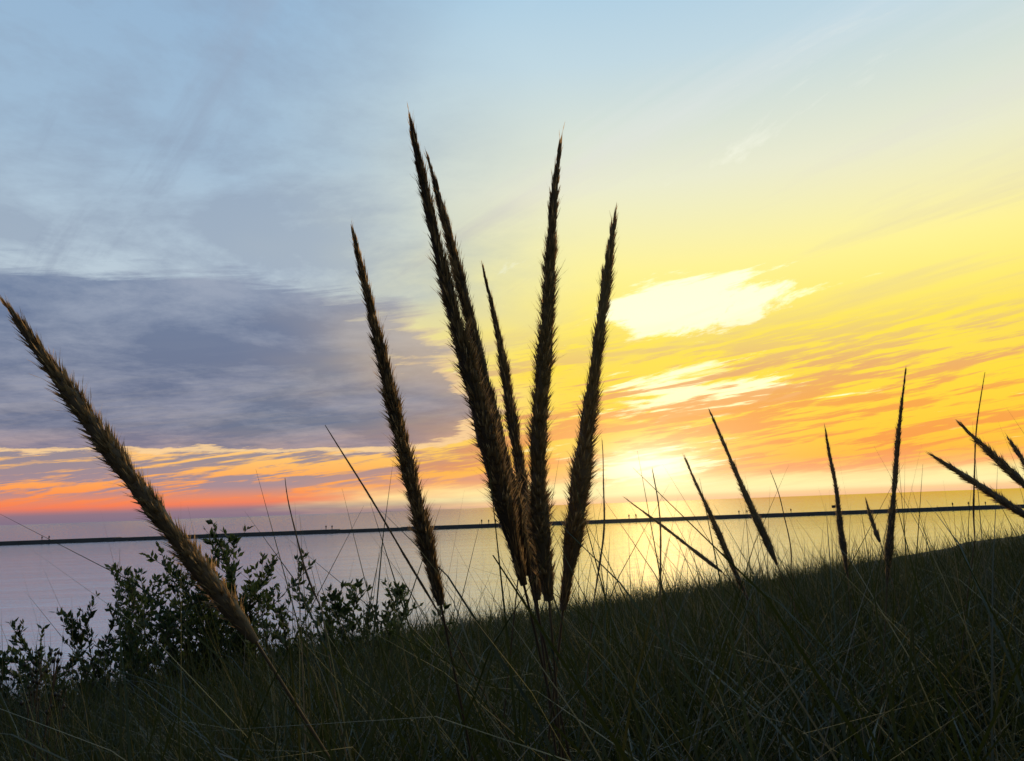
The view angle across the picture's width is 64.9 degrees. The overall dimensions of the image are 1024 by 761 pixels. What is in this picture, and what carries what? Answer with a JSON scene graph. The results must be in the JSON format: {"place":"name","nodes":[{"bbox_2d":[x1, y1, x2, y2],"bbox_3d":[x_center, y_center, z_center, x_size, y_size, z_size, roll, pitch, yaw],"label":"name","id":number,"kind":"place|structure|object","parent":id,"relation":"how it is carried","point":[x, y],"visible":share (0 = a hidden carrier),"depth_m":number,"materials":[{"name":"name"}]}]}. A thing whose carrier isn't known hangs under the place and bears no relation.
{"place":"outdoors","nodes":[
{"label":"outdoors","id":0,"kind":"place"},
{"bbox_2d":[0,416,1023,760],"bbox_3d":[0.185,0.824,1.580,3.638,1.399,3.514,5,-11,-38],"label":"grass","id":1,"kind":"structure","parent":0,"point":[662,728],"depth_m":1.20,"materials":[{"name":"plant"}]},
{"bbox_2d":[0,488,1023,698],"bbox_3d":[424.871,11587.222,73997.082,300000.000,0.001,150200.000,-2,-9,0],"label":"lake water","id":2,"kind":"structure","parent":0,"point":[30,564],"depth_m":141.95,"materials":[{"name":"grey liquid"}]},
{"bbox_2d":[0,504,1023,544],"bbox_3d":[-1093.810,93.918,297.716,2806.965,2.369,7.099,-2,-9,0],"label":"breakwater","id":3,"kind":"object","parent":2,"relation":"in","point":[106,539],"visible":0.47,"depth_m":295.38,"materials":[{"name":"grey concrete"}]},
{"bbox_2d":[0,0,1023,524],"label":"sky","id":4,"kind":"structure","parent":0,"point":[819,202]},
{"bbox_2d":[536,535,1023,760],"bbox_3d":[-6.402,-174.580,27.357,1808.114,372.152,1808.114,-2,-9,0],"label":"dune","id":5,"kind":"structure","parent":0,"point":[962,545],"depth_m":44.23,"materials":[{"name":"brown sand"}]},
{"bbox_2d":[20,651,59,759],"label":"forb","id":6,"kind":"object","parent":5,"relation":"on","point":[57,660],"visible":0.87,"depth_m":2.48,"materials":[{"name":"green plant"}]},
{"bbox_2d":[21,667,65,760],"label":"forb","id":7,"kind":"object","parent":5,"relation":"on","point":[36,682],"visible":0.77,"depth_m":2.30,"materials":[{"name":"green plant"}]},
{"bbox_2d":[41,648,72,756],"bbox_3d":[-1.589,1.286,2.562,0.300,0.894,0.156,0,-9,-15],"label":"forb","id":8,"kind":"object","parent":5,"relation":"on","point":[58,653],"visible":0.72,"depth_m":2.64,"materials":[{"name":"green plant"}]},
{"bbox_2d":[0,564,209,742],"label":"shrub","id":9,"kind":"object","parent":5,"relation":"on","point":[110,637],"visible":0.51,"depth_m":6.50,"materials":[{"name":"green plant"}]},
{"bbox_2d":[0,548,315,719],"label":"shrub","id":10,"kind":"object","parent":5,"relation":"on","point":[132,594],"visible":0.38,"depth_m":7.46,"materials":[{"name":"green plant"}]},
{"bbox_2d":[0,295,330,759],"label":"seed head","id":11,"kind":"object","parent":5,"relation":"on","point":[188,554],"visible":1,"depth_m":0.65},
{"bbox_2d":[102,535,277,710],"bbox_3d":[-2.957,2.330,7.197,1.283,1.853,1.489,5,-11,-38],"label":"shrub","id":12,"kind":"object","parent":5,"relation":"on","point":[179,635],"visible":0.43,"depth_m":7.20,"materials":[{"name":"green plant"}]},
{"bbox_2d":[168,519,268,692],"bbox_3d":[-2.520,2.183,7.183,0.921,1.893,1.287,5,-11,-36],"label":"shrub","id":13,"kind":"object","parent":5,"relation":"on","point":[230,572],"visible":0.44,"depth_m":7.13,"materials":[{"name":"green plant"}]},
{"bbox_2d":[243,581,368,696],"bbox_3d":[-1.701,2.215,6.487,0.652,1.272,1.339,-6,-10,23],"label":"shrub","id":14,"kind":"object","parent":5,"relation":"on","point":[252,588],"visible":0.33,"depth_m":6.32,"materials":[{"name":"green plant"}]},
{"bbox_2d":[285,480,347,759],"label":"stalk","id":15,"kind":"object","parent":5,"relation":"on","point":[306,573],"visible":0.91,"depth_m":1.37,"materials":[{"name":"plant"}]},
{"bbox_2d":[256,577,458,688],"bbox_3d":[-1.428,2.355,7.110,1.600,1.356,2.066,1,-9,-17],"label":"shrub","id":16,"kind":"object","parent":5,"relation":"on","point":[336,607],"visible":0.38,"depth_m":6.79,"materials":[{"name":"green plant"}]},
{"bbox_2d":[349,607,454,679],"bbox_3d":[-1.070,2.451,6.971,0.610,1.080,1.247,-9,-11,36],"label":"shrub","id":17,"kind":"object","parent":5,"relation":"on","point":[357,618],"visible":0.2,"depth_m":6.72,"materials":[{"name":"green plant"}]},
{"bbox_2d":[350,220,473,760],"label":"seed head","id":18,"kind":"object","parent":5,"relation":"on","point":[420,515],"visible":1,"depth_m":0.80},
{"bbox_2d":[325,425,514,749],"bbox_3d":[-0.010,0.516,1.121,0.515,0.940,0.032,-3,-9,8],"label":"stalk","id":19,"kind":"object","parent":5,"relation":"on","point":[409,564],"visible":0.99,"depth_m":1.17,"materials":[{"name":"plant"}]},
{"bbox_2d":[407,104,565,760],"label":"seed head","id":20,"kind":"object","parent":5,"relation":"on","point":[486,433],"visible":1,"depth_m":0.78},
{"bbox_2d":[423,146,571,760],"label":"seed head","id":21,"kind":"object","parent":5,"relation":"on","point":[459,275],"visible":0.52,"depth_m":0.84},
{"bbox_2d":[499,579,518,755],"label":"stalk","id":22,"kind":"object","parent":5,"relation":"on","point":[510,655],"visible":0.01,"depth_m":1.22,"materials":[{"name":"plant"}]},
{"bbox_2d":[481,259,557,755],"bbox_3d":[0.049,0.375,0.846,0.143,1.068,0.038,-8,-11,32],"label":"seed head","id":23,"kind":"object","parent":5,"relation":"on","point":[512,419],"visible":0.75,"depth_m":0.92},
{"bbox_2d":[521,123,568,760],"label":"seed head","id":24,"kind":"object","parent":5,"relation":"on","point":[539,505],"visible":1,"depth_m":0.75},
{"bbox_2d":[545,203,618,760],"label":"seed head","id":25,"kind":"object","parent":5,"relation":"on","point":[583,466],"visible":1,"depth_m":0.81},
{"bbox_2d":[581,442,605,759],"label":"stalk","id":26,"kind":"object","parent":5,"relation":"on","point":[604,518],"visible":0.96,"depth_m":1.31,"materials":[{"name":"plant"}]},
{"bbox_2d":[652,469,674,667],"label":"stalk","id":27,"kind":"object","parent":5,"relation":"on","point":[660,553],"visible":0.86,"depth_m":1.60,"materials":[{"name":"plant"}]},
{"bbox_2d":[683,454,810,760],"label":"seed head","id":28,"kind":"object","parent":5,"relation":"on","point":[720,537],"visible":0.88,"depth_m":1.86},
{"bbox_2d":[624,497,902,748],"bbox_3d":[0.772,0.750,2.235,0.962,0.891,0.031,-8,-11,33],"label":"grass stalk","id":29,"kind":"object","parent":5,"relation":"on","point":[701,556],"visible":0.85,"depth_m":2.41,"materials":[{"name":"brown plant"}]},
{"bbox_2d":[708,408,853,756],"bbox_3d":[0.699,0.615,1.955,0.373,1.146,0.044,-7,-10,29],"label":"seed head","id":30,"kind":"object","parent":5,"relation":"on","point":[757,517],"visible":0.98,"depth_m":2.04},
{"bbox_2d":[770,471,816,739],"bbox_3d":[0.827,0.755,2.280,0.044,1.010,0.214,-1,-9,-9],"label":"stalk","id":31,"kind":"object","parent":5,"relation":"on","point":[791,556],"visible":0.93,"depth_m":2.38,"materials":[{"name":"plant"}]},
{"bbox_2d":[823,424,868,752],"bbox_3d":[0.889,0.654,2.080,0.041,1.112,0.149,-2,-9,0],"label":"seed head","id":32,"kind":"object","parent":5,"relation":"on","point":[840,531],"visible":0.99,"depth_m":2.15},
{"bbox_2d":[878,368,906,755],"bbox_3d":[0.792,0.556,1.710,0.220,1.183,0.045,-2,-9,0],"label":"seed head","id":33,"kind":"object","parent":5,"relation":"on","point":[889,543],"visible":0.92,"depth_m":1.75},
{"bbox_2d":[865,498,939,742],"bbox_3d":[1.230,0.794,2.493,0.033,0.869,0.345,-1,-9,-8],"label":"seed head","id":34,"kind":"object","parent":5,"relation":"on","point":[874,530],"visible":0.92,"depth_m":2.65},
{"bbox_2d":[957,373,984,760],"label":"stalk","id":35,"kind":"object","parent":5,"relation":"on","point":[973,507],"visible":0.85,"depth_m":1.85,"materials":[{"name":"plant"}]},
{"bbox_2d":[926,450,1023,517],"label":"seed head","id":36,"kind":"object","parent":5,"relation":"on","point":[1016,509],"visible":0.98,"depth_m":1.60},
{"bbox_2d":[955,419,1023,487],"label":"seed head","id":37,"kind":"object","parent":5,"relation":"on","point":[1012,473],"visible":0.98,"depth_m":1.51},
{"bbox_2d":[1005,433,1023,469],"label":"seed head","id":38,"kind":"object","parent":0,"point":[1015,449],"visible":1,"depth_m":1.67}
]}

